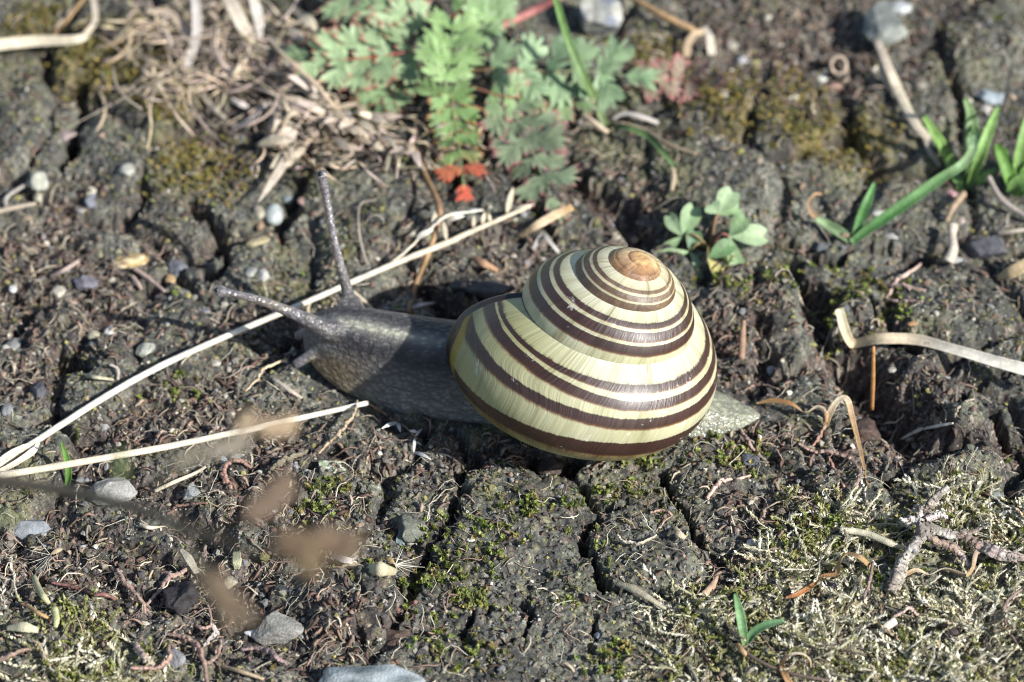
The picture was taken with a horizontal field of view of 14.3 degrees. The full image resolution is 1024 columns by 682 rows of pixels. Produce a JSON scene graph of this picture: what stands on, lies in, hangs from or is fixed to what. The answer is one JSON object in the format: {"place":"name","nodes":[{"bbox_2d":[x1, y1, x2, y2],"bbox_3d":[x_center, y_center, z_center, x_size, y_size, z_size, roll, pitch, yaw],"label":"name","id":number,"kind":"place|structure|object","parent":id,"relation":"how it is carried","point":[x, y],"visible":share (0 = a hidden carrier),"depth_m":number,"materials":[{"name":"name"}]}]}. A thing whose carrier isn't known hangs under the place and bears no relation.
{"place":"outdoors","nodes":[
{"label":"outdoors","id":0,"kind":"place"},
{"bbox_2d":[0,407,367,631],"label":"grass panicle","id":1,"kind":"object","parent":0,"point":[301,550],"depth_m":22.68,"materials":[{"name":"brown plant"}]},
{"bbox_2d":[0,0,1023,681],"bbox_3d":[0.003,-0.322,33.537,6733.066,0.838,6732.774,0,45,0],"label":"ground","id":2,"kind":"structure","parent":0,"point":[132,120],"depth_m":33.23,"materials":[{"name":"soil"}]},
{"bbox_2d":[0,202,36,213],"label":"dry stalk","id":3,"kind":"object","parent":2,"relation":"on","point":[12,208],"visible":1,"depth_m":34.01,"materials":[{"name":"plant"}]},
{"bbox_2d":[6,622,38,632],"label":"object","id":4,"kind":"object","parent":2,"relation":"on","point":[27,627],"visible":1,"depth_m":30.56,"materials":[{"name":"plant"}]},
{"bbox_2d":[14,518,50,544],"bbox_3d":[-3.760,1.468,31.603,0.362,0.182,0.248,0,45,0],"label":"stone","id":5,"kind":"object","parent":2,"relation":"on","point":[24,530],"visible":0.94,"depth_m":31.53,"materials":[{"name":"grey stone"}]},
{"bbox_2d":[29,171,47,190],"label":"pebble","id":6,"kind":"object","parent":2,"relation":"on","point":[38,180],"visible":1,"depth_m":34.21,"materials":[{"name":"stone"}]},
{"bbox_2d":[30,381,46,399],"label":"pebble","id":7,"kind":"object","parent":2,"relation":"on","point":[38,389],"visible":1,"depth_m":32.55,"materials":[{"name":"stone"}]},
{"bbox_2d":[31,574,50,604],"bbox_3d":[-3.601,1.887,30.960,0.072,0.210,0.448,-15,47,-15],"label":"plant stem fragment","id":8,"kind":"object","parent":2,"relation":"on","point":[40,592],"visible":1,"depth_m":30.85,"materials":[{"name":"plant"}]},
{"bbox_2d":[27,536,62,571],"bbox_3d":[-3.593,1.675,31.259,0.265,0.299,0.292,0,45,0],"label":"bristled seed","id":9,"kind":"object","parent":2,"relation":"on","point":[57,550],"visible":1,"depth_m":31.28,"materials":[{"name":"beige plant"}]},
{"bbox_2d":[0,0,97,49],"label":"dry grass blade","id":10,"kind":"object","parent":2,"relation":"on","point":[53,39],"visible":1,"depth_m":35.41,"materials":[{"name":"plant"}]},
{"bbox_2d":[60,441,71,485],"bbox_3d":[-3.486,0.974,31.834,0.073,0.477,0.083,0,45,0],"label":"grass sprout","id":11,"kind":"object","parent":2,"relation":"on","point":[68,472],"depth_m":31.86,"materials":[{"name":"green plant"}]},
{"bbox_2d":[51,581,116,599],"bbox_3d":[-3.279,1.896,30.990,0.546,0.120,0.104,16,47,15],"label":"rootlet","id":12,"kind":"object","parent":2,"relation":"on","point":[88,591],"visible":1,"depth_m":30.98,"materials":[{"name":"brown plant"}]},
{"bbox_2d":[74,275,98,290],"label":"pebble","id":13,"kind":"object","parent":2,"relation":"on","point":[83,282],"visible":1,"depth_m":33.44,"materials":[{"name":"stone"}]},
{"bbox_2d":[88,477,137,504],"bbox_3d":[-3.124,1.179,31.767,0.371,0.168,0.257,-15,47,-14],"label":"pebble","id":14,"kind":"object","parent":2,"relation":"on","point":[119,488],"visible":0.65,"depth_m":31.73,"materials":[{"name":"stone"}]},
{"bbox_2d":[117,163,135,177],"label":"pebble","id":15,"kind":"object","parent":2,"relation":"on","point":[126,170],"visible":1,"depth_m":34.22,"materials":[{"name":"stone"}]},
{"bbox_2d":[111,253,148,268],"bbox_3d":[-3.169,-0.661,33.700,0.319,0.083,0.159,-13,46,-12],"label":"husk","id":16,"kind":"object","parent":2,"relation":"on","point":[135,259],"visible":1,"depth_m":33.66,"materials":[{"name":"plant"}]},
{"bbox_2d":[115,568,146,614],"bbox_3d":[-2.908,1.902,31.017,0.067,0.096,0.496,-25,50,-23],"label":"rootlet","id":17,"kind":"object","parent":2,"relation":"on","point":[130,588],"visible":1,"depth_m":30.99,"materials":[{"name":"brown plant"}]},
{"bbox_2d":[100,20,164,49],"bbox_3d":[-3.293,-2.667,35.453,0.628,0.128,0.122,-22,49,-21],"label":"dry grass blade","id":18,"kind":"object","parent":2,"relation":"on","point":[119,40],"visible":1,"depth_m":35.39,"materials":[{"name":"plant"}]},
{"bbox_2d":[133,641,154,665],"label":"rootlet","id":19,"kind":"object","parent":2,"relation":"on","point":[142,654],"visible":1,"depth_m":30.38,"materials":[{"name":"plant"}]},
{"bbox_2d":[135,343,155,356],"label":"pebble","id":20,"kind":"object","parent":2,"relation":"on","point":[143,349],"visible":1,"depth_m":32.82,"materials":[{"name":"stone"}]},
{"bbox_2d":[132,267,165,292],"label":"dry stalk","id":21,"kind":"object","parent":2,"relation":"on","point":[142,274],"visible":1,"depth_m":33.46,"materials":[{"name":"plant"}]},
{"bbox_2d":[130,644,172,670],"bbox_3d":[-2.644,2.399,30.411,0.209,0.151,0.418,32,53,28],"label":"rootlet","id":22,"kind":"object","parent":2,"relation":"on","point":[167,660],"visible":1,"depth_m":30.32,"materials":[{"name":"brown plant"}]},
{"bbox_2d":[146,566,189,606],"bbox_3d":[-2.646,1.855,31.104,0.098,0.073,0.543,31,53,27],"label":"rootlet","id":23,"kind":"object","parent":2,"relation":"on","point":[170,575],"visible":1,"depth_m":31.12,"materials":[{"name":"brown plant"}]},
{"bbox_2d":[145,8,202,49],"bbox_3d":[-2.920,-2.757,35.510,0.687,0.106,0.139,31,53,27],"label":"dry grass blade","id":24,"kind":"object","parent":2,"relation":"on","point":[179,24],"visible":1,"depth_m":35.54,"materials":[{"name":"plant"}]},
{"bbox_2d":[163,648,185,667],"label":"pebble","id":25,"kind":"object","parent":2,"relation":"on","point":[178,659],"visible":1,"depth_m":30.47,"materials":[{"name":"stone"}]},
{"bbox_2d":[168,257,187,278],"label":"pebble","id":26,"kind":"object","parent":2,"relation":"on","point":[175,267],"visible":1,"depth_m":33.69,"materials":[{"name":"stone"}]},
{"bbox_2d":[154,466,205,492],"bbox_3d":[-2.593,1.095,31.866,0.450,0.100,0.069,-19,48,-18],"label":"dry stalk","id":27,"kind":"object","parent":2,"relation":"on","point":[175,481],"visible":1,"depth_m":31.82,"materials":[{"name":"plant"}]},
{"bbox_2d":[162,581,199,616],"bbox_3d":[-2.526,1.952,30.946,0.262,0.238,0.312,22,49,21],"label":"soil clod","id":28,"kind":"object","parent":2,"relation":"on","point":[180,599],"visible":1,"depth_m":30.88,"materials":[{"name":"stone"}]},
{"bbox_2d":[0,400,368,475],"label":"dry stalk","id":29,"kind":"object","parent":2,"relation":"on","point":[111,456],"visible":0.79,"depth_m":31.94,"materials":[{"name":"plant"}]},
{"bbox_2d":[164,633,209,681],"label":"rootlet","id":30,"kind":"object","parent":2,"relation":"on","point":[200,649],"visible":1,"depth_m":30.50,"materials":[{"name":"plant"}]},
{"bbox_2d":[179,0,201,80],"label":"dry grass blade","id":31,"kind":"object","parent":2,"relation":"on","point":[196,30],"visible":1,"depth_m":35.36,"materials":[{"name":"plant"}]},
{"bbox_2d":[222,458,252,484],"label":"rootlet","id":32,"kind":"object","parent":2,"relation":"on","point":[229,462],"visible":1,"depth_m":31.88,"materials":[{"name":"plant"}]},
{"bbox_2d":[222,0,256,40],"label":"dry grass blade","id":33,"kind":"object","parent":2,"relation":"on","point":[238,18],"visible":1,"depth_m":35.28,"materials":[{"name":"plant"}]},
{"bbox_2d":[229,101,271,130],"bbox_3d":[-2.222,-1.903,34.813,0.395,0.208,0.130,-17,47,-16],"label":"dry stalk","id":34,"kind":"object","parent":2,"relation":"on","point":[253,117],"visible":1,"depth_m":34.78,"materials":[{"name":"plant"}]},
{"bbox_2d":[248,0,263,39],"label":"dry grass blade","id":35,"kind":"object","parent":2,"relation":"on","point":[256,12],"visible":1,"depth_m":35.41,"materials":[{"name":"plant"}]},
{"bbox_2d":[240,646,287,665],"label":"rootlet","id":36,"kind":"object","parent":2,"relation":"on","point":[273,654],"visible":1,"depth_m":30.53,"materials":[{"name":"brown plant"}]},
{"bbox_2d":[0,187,533,471],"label":"dry stalk","id":37,"kind":"object","parent":2,"relation":"on","point":[9,456],"visible":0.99,"depth_m":32.96,"materials":[{"name":"plant"}]},
{"bbox_2d":[42,0,500,192],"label":"dead grass tangle","id":38,"kind":"object","parent":2,"relation":"on","point":[239,70],"visible":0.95,"depth_m":35.04,"materials":[{"name":"plant"}]},
{"bbox_2d":[264,203,282,225],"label":"pebble","id":39,"kind":"object","parent":2,"relation":"on","point":[273,216],"visible":1,"depth_m":34.03,"materials":[{"name":"white stone"}]},
{"bbox_2d":[251,611,303,644],"bbox_3d":[-1.770,2.160,30.735,0.399,0.157,0.275,0,45,0],"label":"pebble","id":40,"kind":"object","parent":2,"relation":"on","point":[275,627],"visible":1,"depth_m":30.66,"materials":[{"name":"stone"}]},
{"bbox_2d":[268,449,307,473],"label":"rootlet","id":41,"kind":"object","parent":2,"relation":"on","point":[284,458],"visible":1,"depth_m":31.92,"materials":[{"name":"beige plant"}]},
{"bbox_2d":[318,399,357,453],"bbox_3d":[-1.321,0.644,32.173,0.150,0.196,0.691,18,48,18],"label":"rootlet","id":42,"kind":"object","parent":2,"relation":"on","point":[340,430],"visible":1,"depth_m":32.07,"materials":[{"name":"beige plant"}]},
{"bbox_2d":[256,6,450,201],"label":"grass","id":43,"kind":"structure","parent":2,"relation":"on","point":[335,119],"depth_m":34.56,"materials":[{"name":"beige plant"}]},
{"bbox_2d":[357,199,375,263],"bbox_3d":[-1.228,-0.939,33.668,0.142,0.190,0.686,3,45,3],"label":"dry stalk","id":44,"kind":"object","parent":2,"relation":"on","point":[360,240],"visible":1,"depth_m":33.54,"materials":[{"name":"plant"}]},
{"bbox_2d":[318,664,425,681],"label":"stone","id":45,"kind":"object","parent":2,"relation":"on","point":[385,673],"visible":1,"depth_m":30.27,"materials":[{"name":"grey stone"}]},
{"bbox_2d":[366,561,396,576],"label":"pebble","id":46,"kind":"object","parent":2,"relation":"on","point":[380,569],"visible":1,"depth_m":30.83,"materials":[{"name":"stone"}]},
{"bbox_2d":[381,627,410,651],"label":"soil clod","id":47,"kind":"object","parent":2,"relation":"on","point":[393,637],"visible":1,"depth_m":30.68,"materials":[{"name":"soil"}]},
{"bbox_2d":[369,403,430,459],"bbox_3d":[-0.849,0.710,32.266,0.841,0.169,0.333,31,53,28],"label":"withered rootlet","id":48,"kind":"object","parent":2,"relation":"on","point":[396,423],"visible":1,"depth_m":32.22,"materials":[{"name":"plant"}]},
{"bbox_2d":[397,514,429,542],"bbox_3d":[-0.763,1.451,31.515,0.259,0.157,0.248,0,45,0],"label":"pebble","id":49,"kind":"object","parent":2,"relation":"on","point":[408,525],"visible":1,"depth_m":31.45,"materials":[{"name":"stone"}]},
{"bbox_2d":[405,145,442,313],"bbox_3d":[-0.722,-0.971,33.824,0.301,0.399,2.035,0,45,0],"label":"dry stalk","id":50,"kind":"object","parent":2,"relation":"on","point":[435,197],"visible":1,"depth_m":33.64,"materials":[{"name":"plant"}]},
{"bbox_2d":[0,1,921,214],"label":"ochre moss","id":51,"kind":"object","parent":2,"relation":"on","point":[230,173],"visible":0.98,"depth_m":34.81,"materials":[{"name":"plant"}]},
{"bbox_2d":[449,277,515,301],"bbox_3d":[-0.243,-0.419,33.387,0.558,0.195,0.263,0,45,0],"label":"soil clod","id":52,"kind":"object","parent":2,"relation":"on","point":[482,290],"visible":0.92,"depth_m":33.33,"materials":[{"name":"soil"}]},
{"bbox_2d":[471,256,497,271],"bbox_3d":[-0.237,-0.633,33.569,0.246,0.126,0.128,21,49,20],"label":"bark chip","id":53,"kind":"object","parent":2,"relation":"on","point":[481,262],"visible":1,"depth_m":33.53,"materials":[{"name":"wood"}]},
{"bbox_2d":[214,170,759,460],"bbox_3d":[-0.127,-0.239,32.134,4.061,1.628,1.964,22,49,21],"label":"snail","id":54,"kind":"object","parent":2,"relation":"on","point":[604,353],"visible":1,"depth_m":31.41},
{"bbox_2d":[277,0,723,223],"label":"storks bill rosette","id":55,"kind":"object","parent":2,"relation":"on","point":[553,93],"visible":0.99,"depth_m":34.76,"materials":[{"name":"green plant"}]},
{"bbox_2d":[0,0,1023,681],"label":"soil crumbs","id":56,"kind":"object","parent":2,"relation":"on","point":[66,334],"visible":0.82,"depth_m":32.80,"materials":[{"name":"brown soil"}]},
{"bbox_2d":[0,455,1023,681],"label":"dry moss","id":57,"kind":"object","parent":2,"relation":"on","point":[832,624],"visible":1,"depth_m":30.75,"materials":[{"name":"beige plant"}]},
{"bbox_2d":[745,649,848,681],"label":"dry stalk","id":58,"kind":"object","parent":57,"relation":"on","point":[754,658],"visible":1,"depth_m":30.33,"materials":[{"name":"plant"}]},
{"bbox_2d":[786,552,870,598],"bbox_3d":[2.396,1.757,30.950,0.731,0.188,0.156,-18,48,-18],"label":"curled grass blade","id":59,"kind":"object","parent":57,"relation":"on","point":[810,586],"visible":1,"depth_m":30.94,"materials":[{"name":"plant"}]},
{"bbox_2d":[839,527,905,549],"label":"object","id":60,"kind":"object","parent":57,"relation":"on","point":[873,536],"visible":1,"depth_m":31.16,"materials":[{"name":"plant"}]},
{"bbox_2d":[906,549,979,576],"bbox_3d":[3.309,1.747,30.999,0.640,0.132,0.196,-14,47,-14],"label":"curled grass blade","id":61,"kind":"object","parent":57,"relation":"on","point":[960,573],"visible":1,"depth_m":31.00,"materials":[{"name":"plant"}]},
{"bbox_2d":[883,485,1023,596],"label":"woody twig","id":62,"kind":"object","parent":57,"relation":"on","point":[927,528],"visible":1,"depth_m":31.07,"materials":[{"name":"grey wood"}]},
{"bbox_2d":[0,0,1023,681],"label":"litter flakes","id":63,"kind":"object","parent":2,"relation":"on","point":[452,458],"visible":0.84,"depth_m":32.70,"materials":[{"name":"brown plant"}]},
{"bbox_2d":[0,0,1023,681],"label":"soil fibres","id":64,"kind":"object","parent":2,"relation":"on","point":[280,562],"visible":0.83,"depth_m":32.73,"materials":[{"name":"brown plant"}]},
{"bbox_2d":[0,0,1023,681],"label":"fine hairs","id":65,"kind":"object","parent":2,"relation":"on","point":[374,166],"visible":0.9,"depth_m":32.61},
{"bbox_2d":[0,0,1023,681],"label":"moss film","id":66,"kind":"object","parent":2,"relation":"on","point":[530,446],"visible":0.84,"depth_m":32.56,"materials":[{"name":"green plant"}]},
{"bbox_2d":[23,6,1011,680],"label":"green moss tufts","id":67,"kind":"object","parent":2,"relation":"on","point":[477,594],"visible":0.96,"depth_m":31.47,"materials":[{"name":"green plant"}]},
{"bbox_2d":[16,468,1023,681],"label":"olive moss","id":68,"kind":"object","parent":2,"relation":"on","point":[807,538],"visible":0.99,"depth_m":30.74,"materials":[{"name":"green plant"}]},
{"bbox_2d":[531,232,559,253],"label":"dry grass blade","id":69,"kind":"object","parent":2,"relation":"on","point":[539,238],"visible":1,"depth_m":33.79,"materials":[{"name":"plant"}]},
{"bbox_2d":[519,204,573,237],"bbox_3d":[0.302,-0.992,33.861,0.517,0.161,0.132,-25,50,-23],"label":"dry grass blade","id":70,"kind":"object","parent":2,"relation":"on","point":[551,216],"visible":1,"depth_m":33.83,"materials":[{"name":"plant"}]},
{"bbox_2d":[536,456,563,474],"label":"soil clod","id":71,"kind":"object","parent":2,"relation":"on","point":[553,465],"visible":1,"depth_m":32.05,"materials":[{"name":"soil"}]},
{"bbox_2d":[553,0,608,125],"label":"grass shoot","id":72,"kind":"object","parent":2,"relation":"on","point":[582,72],"depth_m":34.55,"materials":[{"name":"green plant"}]},
{"bbox_2d":[579,0,622,33],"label":"stone","id":73,"kind":"object","parent":2,"relation":"on","point":[600,16],"visible":1,"depth_m":35.38,"materials":[{"name":"white stone"}]},
{"bbox_2d":[612,111,658,124],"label":"dry stalk","id":74,"kind":"object","parent":2,"relation":"on","point":[637,116],"visible":1,"depth_m":34.74,"materials":[{"name":"plant"}]},
{"bbox_2d":[616,581,665,609],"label":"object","id":75,"kind":"object","parent":2,"relation":"on","point":[636,590],"visible":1,"depth_m":30.93,"materials":[{"name":"plant"}]},
{"bbox_2d":[611,124,675,167],"bbox_3d":[1.136,-1.685,34.459,0.119,0.242,0.868,-27,51,-24],"label":"grass shoot","id":76,"kind":"object","parent":2,"relation":"on","point":[649,138],"depth_m":34.48,"materials":[{"name":"green plant"}]},
{"bbox_2d":[619,121,696,154],"bbox_3d":[1.241,-1.721,34.511,0.832,0.149,0.105,35,55,30],"label":"dry stalk","id":77,"kind":"object","parent":2,"relation":"on","point":[660,140],"visible":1,"depth_m":34.41,"materials":[{"name":"plant"}]},
{"bbox_2d":[631,0,696,31],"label":"dry stalk","id":78,"kind":"object","parent":2,"relation":"on","point":[655,11],"visible":1,"depth_m":35.54,"materials":[{"name":"plant"}]},
{"bbox_2d":[682,29,704,57],"bbox_3d":[1.580,-2.609,35.391,0.095,0.181,0.311,27,51,25],"label":"curled grass blade","id":79,"kind":"object","parent":2,"relation":"on","point":[691,37],"visible":0.99,"depth_m":35.35,"materials":[{"name":"plant"}]},
{"bbox_2d":[703,26,715,54],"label":"dry grass blade","id":80,"kind":"object","parent":2,"relation":"on","point":[711,48],"visible":1,"depth_m":35.37,"materials":[{"name":"plant"}]},
{"bbox_2d":[657,186,767,277],"bbox_3d":[1.644,-0.853,33.633,0.885,0.612,0.677,20,48,19],"label":"clover","id":81,"kind":"object","parent":2,"relation":"on","point":[742,229],"visible":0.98,"depth_m":33.60,"materials":[{"name":"green plant"}]},
{"bbox_2d":[705,474,750,499],"bbox_3d":[1.668,1.109,31.755,0.455,0.086,0.099,-29,52,-26],"label":"rootlet","id":82,"kind":"object","parent":2,"relation":"on","point":[716,485],"visible":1,"depth_m":31.72,"materials":[{"name":"beige plant"}]},
{"bbox_2d":[738,320,745,358],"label":"dry grass blade","id":83,"kind":"object","parent":2,"relation":"on","point":[742,346],"visible":1,"depth_m":32.78,"materials":[{"name":"plant"}]},
{"bbox_2d":[734,593,785,645],"bbox_3d":[1.858,2.096,30.544,0.394,0.373,0.217,0,45,0],"label":"grass sprout","id":84,"kind":"object","parent":2,"relation":"on","point":[753,633],"depth_m":30.54,"materials":[{"name":"green plant"}]},
{"bbox_2d":[757,398,828,422],"bbox_3d":[2.239,0.521,32.312,0.629,0.188,0.082,22,49,21],"label":"curled grass blade","id":85,"kind":"object","parent":2,"relation":"on","point":[823,410],"visible":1,"depth_m":32.30,"materials":[{"name":"plant"}]},
{"bbox_2d":[779,652,811,681],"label":"curled grass blade","id":86,"kind":"object","parent":2,"relation":"on","point":[785,676],"visible":1,"depth_m":30.28,"materials":[{"name":"plant"}]},
{"bbox_2d":[798,442,859,468],"bbox_3d":[2.516,0.884,31.988,0.577,0.134,0.114,28,51,25],"label":"rootlet","id":87,"kind":"object","parent":2,"relation":"on","point":[840,454],"visible":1,"depth_m":32.00,"materials":[{"name":"brown plant"}]},
{"bbox_2d":[828,54,847,76],"bbox_3d":[2.825,-2.389,35.236,0.177,0.180,0.179,0,45,0],"label":"bark ring","id":88,"kind":"object","parent":2,"relation":"on","point":[832,70],"visible":1,"depth_m":35.20,"materials":[{"name":"brown wood"}]},
{"bbox_2d":[823,395,868,486],"bbox_3d":[2.708,0.809,31.914,0.223,0.255,0.869,-16,47,-15],"label":"curled grass blade","id":89,"kind":"object","parent":2,"relation":"on","point":[832,407],"visible":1,"depth_m":32.11,"materials":[{"name":"plant"}]},
{"bbox_2d":[851,417,880,444],"bbox_3d":[2.803,0.719,32.236,0.226,0.193,0.232,-24,50,-22],"label":"soil clod","id":90,"kind":"object","parent":2,"relation":"on","point":[867,428],"visible":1,"depth_m":32.19,"materials":[{"name":"soil"}]},
{"bbox_2d":[870,346,874,410],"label":"dry stalk","id":91,"kind":"object","parent":2,"relation":"on","point":[872,392],"visible":1,"depth_m":32.26,"materials":[{"name":"plant"}]},
{"bbox_2d":[863,0,907,47],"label":"stone","id":92,"kind":"object","parent":2,"relation":"on","point":[883,23],"visible":0.93,"depth_m":35.37,"materials":[{"name":"grey stone"}]},
{"bbox_2d":[807,134,977,244],"bbox_3d":[3.228,-1.231,33.810,1.511,0.528,0.483,-12,46,-12],"label":"grass sprout","id":93,"kind":"object","parent":2,"relation":"on","point":[899,207],"depth_m":33.73,"materials":[{"name":"green plant"}]},
{"bbox_2d":[890,0,911,14],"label":"pebble","id":94,"kind":"object","parent":2,"relation":"on","point":[900,7],"visible":0.77,"depth_m":35.86,"materials":[{"name":"stone"}]},
{"bbox_2d":[873,38,940,166],"bbox_3d":[3.363,-2.039,34.836,0.193,0.280,1.434,-15,47,-14],"label":"dry stalk","id":95,"kind":"object","parent":2,"relation":"on","point":[886,68],"visible":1,"depth_m":34.92,"materials":[{"name":"plant"}]},
{"bbox_2d":[835,307,1023,374],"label":"dry grass blade","id":96,"kind":"object","parent":2,"relation":"on","point":[1011,365],"visible":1,"depth_m":32.80,"materials":[{"name":"plant"}]},
{"bbox_2d":[938,624,961,641],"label":"soil clod","id":97,"kind":"object","parent":2,"relation":"on","point":[954,631],"visible":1,"depth_m":30.55,"materials":[{"name":"soil"}]},
{"bbox_2d":[943,222,957,264],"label":"dry stalk","id":98,"kind":"object","parent":2,"relation":"on","point":[950,256],"visible":1,"depth_m":33.60,"materials":[{"name":"plant"}]},
{"bbox_2d":[944,190,966,221],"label":"dry stalk","id":99,"kind":"object","parent":2,"relation":"on","point":[959,198],"visible":1,"depth_m":33.95,"materials":[{"name":"plant"}]},
{"bbox_2d":[922,97,999,190],"bbox_3d":[3.774,-1.643,34.256,0.676,0.733,0.576,0,45,0],"label":"grass tuft","id":100,"kind":"object","parent":2,"relation":"on","point":[970,173],"visible":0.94,"depth_m":34.22,"materials":[{"name":"green plant"}]},
{"bbox_2d":[965,235,1007,258],"bbox_3d":[3.938,-0.777,33.739,0.356,0.179,0.290,0,45,0],"label":"pebble","id":101,"kind":"object","parent":2,"relation":"on","point":[992,246],"visible":1,"depth_m":33.66,"materials":[{"name":"stone"}]},
{"bbox_2d":[976,89,1003,104],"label":"pebble","id":102,"kind":"object","parent":2,"relation":"on","point":[988,97],"visible":1,"depth_m":35.00,"materials":[{"name":"stone"}]},
{"bbox_2d":[986,175,1023,217],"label":"dry stalk","id":103,"kind":"object","parent":2,"relation":"on","point":[1001,199],"visible":1,"depth_m":33.93,"materials":[{"name":"plant"}]},
{"bbox_2d":[995,118,1023,198],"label":"grass tuft","id":104,"kind":"object","parent":2,"relation":"on","point":[1012,173],"visible":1,"depth_m":34.04,"materials":[{"name":"green plant"}]},
{"bbox_2d":[996,258,1023,280],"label":"dry grass blade","id":105,"kind":"object","parent":2,"relation":"on","point":[1015,269],"visible":1,"depth_m":33.36,"materials":[{"name":"plant"}]},
{"bbox_2d":[1001,588,1022,645],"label":"rootlet","id":106,"kind":"object","parent":2,"relation":"on","point":[1006,603],"visible":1,"depth_m":30.67,"materials":[{"name":"brown plant"}]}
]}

